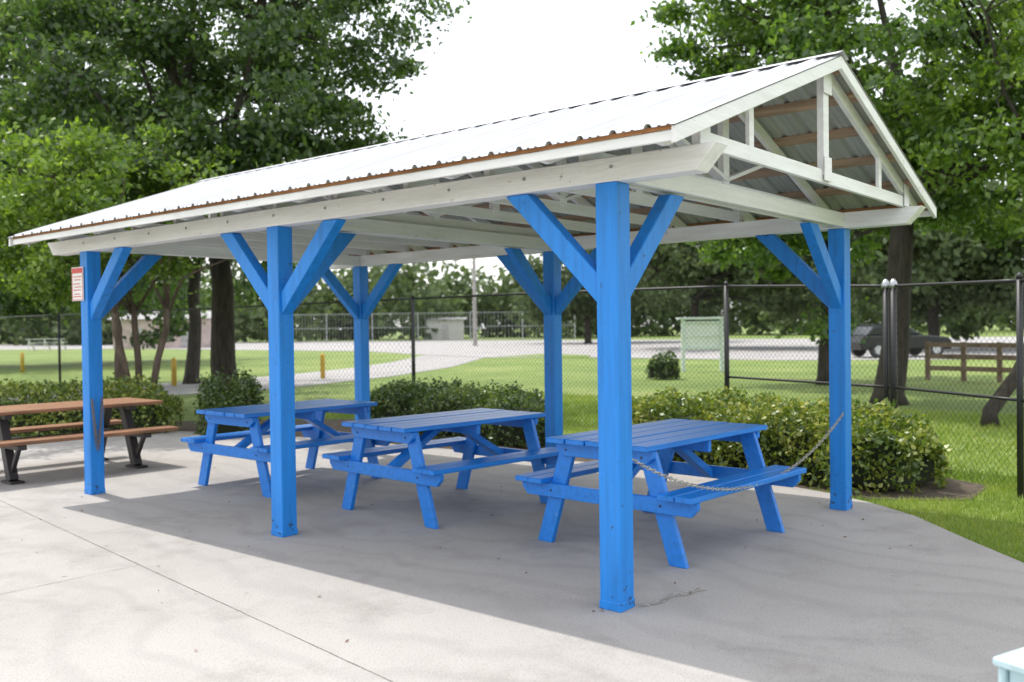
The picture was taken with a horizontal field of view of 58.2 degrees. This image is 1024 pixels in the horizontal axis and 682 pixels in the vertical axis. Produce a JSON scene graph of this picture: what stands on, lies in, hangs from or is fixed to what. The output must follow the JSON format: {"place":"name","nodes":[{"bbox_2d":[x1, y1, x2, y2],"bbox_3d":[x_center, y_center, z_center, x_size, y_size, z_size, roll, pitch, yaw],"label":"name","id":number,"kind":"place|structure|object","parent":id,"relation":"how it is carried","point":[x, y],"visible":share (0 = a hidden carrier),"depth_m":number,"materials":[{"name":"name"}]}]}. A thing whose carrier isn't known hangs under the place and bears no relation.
{"place":"outdoors","nodes":[
{"label":"outdoors","id":0,"kind":"place"},
{"bbox_2d":[113,318,210,348],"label":"walls","id":1,"kind":"structure","parent":0,"point":[174,344],"depth_m":88.47,"materials":[{"name":"grey brick"}]},
{"bbox_2d":[108,311,210,319],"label":"roof","id":2,"kind":"structure","parent":1,"relation":"on","point":[208,313],"depth_m":89.46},
{"bbox_2d":[138,328,187,346],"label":"windows and door","id":3,"kind":"structure","parent":1,"relation":"attached to","point":[182,339],"depth_m":88.71,"materials":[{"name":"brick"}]},
{"bbox_2d":[4,355,481,400],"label":"service road","id":4,"kind":"structure","parent":0,"point":[307,377],"depth_m":33.24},
{"bbox_2d":[171,358,176,385],"bbox_3d":[-9.932,0.922,27.018,0.149,0.860,0.149,0,1,40],"label":"bollard","id":5,"kind":"object","parent":4,"relation":"on","point":[173,365],"visible":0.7,"depth_m":26.96,"materials":[{"name":"yellow metal"}]},
{"bbox_2d":[320,353,324,378],"bbox_3d":[-6.180,0.827,30.016,0.149,0.860,0.149,0,1,40],"label":"bollard","id":6,"kind":"object","parent":4,"relation":"on","point":[322,356],"visible":0.85,"depth_m":29.95,"materials":[{"name":"yellow metal"}]},
{"bbox_2d":[0,0,1021,329],"label":"sky","id":7,"kind":"structure","parent":0,"point":[514,58],"materials":[{"name":"white"}]},
{"bbox_2d":[0,323,1023,562],"bbox_3d":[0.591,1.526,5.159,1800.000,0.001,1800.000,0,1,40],"label":"grass ground","id":8,"kind":"structure","parent":0,"point":[710,372],"depth_m":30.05,"materials":[{"name":"green plant"}]},
{"bbox_2d":[20,352,24,372],"bbox_3d":[-20.245,0.891,38.020,0.149,0.860,0.149,0,1,40],"label":"bollard","id":9,"kind":"object","parent":8,"relation":"on","point":[22,365],"visible":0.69,"depth_m":37.96,"materials":[{"name":"yellow metal"}]},
{"bbox_2d":[25,339,69,350],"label":"bleacher","id":10,"kind":"object","parent":8,"relation":"on","point":[44,342],"visible":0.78,"depth_m":83.37,"materials":[{"name":"white metal"}]},
{"bbox_2d":[0,371,186,437],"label":"hedge","id":11,"kind":"object","parent":8,"relation":"on","point":[152,415],"visible":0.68,"depth_m":14.16,"materials":[{"name":"green plant"}]},
{"bbox_2d":[0,176,211,350],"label":"shade tree","id":12,"kind":"object","parent":8,"relation":"on","point":[15,302],"visible":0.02,"depth_m":44.81,"materials":[{"name":"green plant"}]},
{"bbox_2d":[0,0,284,383],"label":"oak tree","id":13,"kind":"object","parent":8,"relation":"on","point":[193,295],"visible":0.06,"depth_m":27.35,"materials":[{"name":"green plant"}]},
{"bbox_2d":[0,114,297,397],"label":"crepe myrtle","id":14,"kind":"object","parent":8,"relation":"on","point":[80,186],"visible":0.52,"depth_m":14.74,"materials":[{"name":"green plant"}]},
{"bbox_2d":[0,0,472,393],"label":"oak tree","id":15,"kind":"object","parent":8,"relation":"on","point":[271,36],"visible":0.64,"depth_m":18.15,"materials":[{"name":"green plant"}]},
{"bbox_2d":[294,311,575,342],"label":"backstop fence","id":16,"kind":"object","parent":8,"relation":"on","point":[381,327],"visible":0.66,"depth_m":107.97,"materials":[{"name":"metal"}]},
{"bbox_2d":[426,319,463,339],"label":"walls","id":17,"kind":"structure","parent":8,"relation":"on","point":[447,322],"depth_m":123.01,"materials":[{"name":"paint"}]},
{"bbox_2d":[423,317,466,319],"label":"roof","id":18,"kind":"structure","parent":17,"relation":"on","point":[448,318],"depth_m":123.73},
{"bbox_2d":[443,325,448,338],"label":"windows and door","id":19,"kind":"structure","parent":17,"relation":"attached to","point":[445,334],"depth_m":122.97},
{"bbox_2d":[0,431,1023,681],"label":"concrete slab","id":20,"kind":"structure","parent":8,"relation":"on","point":[384,583],"depth_m":5.62,"materials":[{"name":"grey concrete"}]},
{"bbox_2d":[0,397,177,484],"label":"wooden picnic table","id":21,"kind":"object","parent":20,"relation":"on","point":[9,445],"visible":0.82,"depth_m":10.55,"materials":[{"name":"brown wood"}]},
{"bbox_2d":[0,479,392,681],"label":"expansion joint","id":22,"kind":"object","parent":20,"relation":"on","point":[206,595],"visible":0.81,"depth_m":5.66,"materials":[{"name":"grey concrete"}]},
{"bbox_2d":[181,399,390,497],"bbox_3d":[-2.311,1.071,9.595,1.512,0.791,1.666,0,1,40],"label":"picnic table","id":23,"kind":"object","parent":20,"relation":"on","point":[317,431],"visible":0.88,"depth_m":9.33,"materials":[{"name":"blue paint"}]},
{"bbox_2d":[322,408,558,528],"bbox_3d":[-0.569,1.070,8.157,1.512,0.791,1.665,0,1,45],"label":"picnic table","id":24,"kind":"object","parent":20,"relation":"on","point":[420,474],"visible":0.95,"depth_m":7.92,"materials":[{"name":"blue paint"}]},
{"bbox_2d":[8,50,937,612],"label":"picnic pavilion","id":25,"kind":"structure","parent":20,"relation":"on","point":[624,186],"depth_m":7.02,"materials":[{"name":"blue paint"}]},
{"bbox_2d":[71,267,83,300],"bbox_3d":[-4.263,-0.559,9.021,0.240,0.330,0.008,0,1,40],"label":"warning sign","id":26,"kind":"object","parent":25,"relation":"attached to","point":[77,285],"visible":1,"depth_m":9.01,"materials":[{"name":"white metal"}]},
{"bbox_2d":[91,397,102,451],"bbox_3d":[-4.045,0.816,8.978,0.033,0.534,0.124,0,1,40],"label":"coiled chain","id":27,"kind":"object","parent":25,"relation":"hanging from","point":[96,436],"visible":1,"depth_m":8.97,"materials":[{"name":"metal"}]},
{"bbox_2d":[632,412,843,490],"bbox_3d":[1.728,0.820,6.438,0.025,0.388,3.310,0,1,40],"label":"barrier chain","id":28,"kind":"object","parent":25,"relation":"attached to","point":[750,486],"visible":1,"depth_m":6.06,"materials":[{"name":"metal"}]},
{"bbox_2d":[18,448,1000,649],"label":"fallen leaves","id":29,"kind":"object","parent":20,"relation":"on","point":[347,640],"visible":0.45,"depth_m":6.76,"materials":[{"name":"brown plant"}]},
{"bbox_2d":[515,419,806,568],"bbox_3d":[1.125,1.067,6.886,1.512,0.792,1.662,0,1,43],"label":"picnic table","id":30,"kind":"object","parent":20,"relation":"on","point":[682,438],"visible":0.93,"depth_m":6.65,"materials":[{"name":"blue paint"}]},
{"bbox_2d":[640,587,706,605],"bbox_3d":[0.931,1.476,5.320,0.533,0.025,0.071,-1,1,-39],"label":"loose chain","id":31,"kind":"object","parent":20,"relation":"on","point":[669,596],"visible":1,"depth_m":5.34,"materials":[{"name":"metal"}]},
{"bbox_2d":[993,647,1023,681],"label":"painted bench","id":32,"kind":"object","parent":20,"relation":"on","point":[1010,665],"visible":1,"depth_m":3.08,"materials":[{"name":"blue paint"}]},
{"bbox_2d":[0,253,1023,345],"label":"distant trees","id":33,"kind":"object","parent":8,"relation":"on","point":[404,284],"visible":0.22,"depth_m":129.42,"materials":[{"name":"green plant"}]},
{"bbox_2d":[0,272,1023,498],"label":"chain link fence","id":34,"kind":"object","parent":8,"relation":"on","point":[892,285],"visible":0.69,"depth_m":11.81,"materials":[{"name":"black metal"}]},
{"bbox_2d":[168,419,987,500],"bbox_3d":[-0.902,1.438,12.956,13.750,0.038,3.300,0,1,40],"label":"mulch bed","id":35,"kind":"object","parent":8,"relation":"on","point":[953,488],"visible":0.12,"depth_m":8.94,"materials":[{"name":"brown soil"}]},
{"bbox_2d":[192,366,265,435],"bbox_3d":[-4.449,0.942,14.383,1.284,1.100,1.122,0,1,40],"label":"shrub","id":36,"kind":"object","parent":35,"relation":"on","point":[238,396],"visible":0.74,"depth_m":14.12,"materials":[{"name":"green plant"}]},
{"bbox_2d":[370,375,544,447],"bbox_3d":[-0.886,0.988,13.877,1.358,0.918,4.588,-1,1,-38],"label":"hedge","id":37,"kind":"object","parent":35,"relation":"on","point":[395,400],"visible":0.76,"depth_m":13.22,"materials":[{"name":"green plant"}]},
{"bbox_2d":[632,383,952,494],"bbox_3d":[2.706,0.987,10.354,1.800,0.949,4.400,-1,1,-38],"label":"hedge","id":38,"kind":"object","parent":35,"relation":"on","point":[902,453],"visible":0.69,"depth_m":9.26,"materials":[{"name":"green plant"}]},
{"bbox_2d":[498,241,701,342],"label":"shade tree","id":39,"kind":"object","parent":8,"relation":"on","point":[566,273],"visible":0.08,"depth_m":84.82,"materials":[{"name":"green plant"}]},
{"bbox_2d":[645,349,680,379],"bbox_3d":[4.489,0.718,27.364,1.082,0.961,1.048,-1,1,7],"label":"shrub","id":40,"kind":"object","parent":8,"relation":"on","point":[664,373],"visible":0.84,"depth_m":27.11,"materials":[{"name":"green plant"}]},
{"bbox_2d":[677,317,723,371],"bbox_3d":[6.523,0.127,31.504,1.700,1.880,0.200,-1,1,0],"label":"notice board","id":41,"kind":"object","parent":8,"relation":"on","point":[700,341],"visible":0.78,"depth_m":31.47,"materials":[{"name":"green paint"}]},
{"bbox_2d":[585,230,874,331],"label":"shade tree","id":42,"kind":"object","parent":8,"relation":"on","point":[695,270],"visible":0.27,"depth_m":59.41,"materials":[{"name":"green plant"}]},
{"bbox_2d":[630,0,1023,405],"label":"oak tree","id":43,"kind":"object","parent":8,"relation":"on","point":[795,29],"visible":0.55,"depth_m":17.54,"materials":[{"name":"green plant"}]},
{"bbox_2d":[677,53,1002,384],"bbox_3d":[8.864,-3.312,25.786,8.664,8.869,10.688,0,1,40],"label":"oak tree","id":44,"kind":"object","parent":8,"relation":"on","point":[718,252],"visible":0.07,"depth_m":23.85,"materials":[{"name":"green plant"}]},
{"bbox_2d":[809,175,1023,340],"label":"shade tree","id":45,"kind":"object","parent":8,"relation":"on","point":[964,260],"visible":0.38,"depth_m":48.92,"materials":[{"name":"green plant"}]},
{"bbox_2d":[884,0,1023,426],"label":"oak tree","id":46,"kind":"object","parent":8,"relation":"on","point":[1015,71],"visible":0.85,"depth_m":14.75,"materials":[{"name":"green plant"}]},
{"bbox_2d":[925,342,1023,382],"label":"wooden rail fence","id":47,"kind":"object","parent":8,"relation":"on","point":[968,356],"visible":0.73,"depth_m":24.68,"materials":[{"name":"brown wood"}]},
{"bbox_2d":[0,337,1023,359],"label":"road","id":48,"kind":"structure","parent":0,"point":[671,343],"depth_m":67.94,"materials":[{"name":"grey asphalt"}]},
{"bbox_2d":[472,258,476,345],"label":"utility pole","id":49,"kind":"object","parent":48,"relation":"on","point":[474,298],"depth_m":79.83,"materials":[{"name":"grey wood"}]},
{"bbox_2d":[851,324,951,357],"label":"parked car","id":50,"kind":"object","parent":48,"relation":"on","point":[878,331],"visible":0.57,"depth_m":41.25,"materials":[{"name":"paint"}]},
{"bbox_2d":[497,354,590,357],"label":"grass island","id":51,"kind":"structure","parent":0,"point":[566,356],"depth_m":49.51,"materials":[{"name":"green plant"}]}
]}

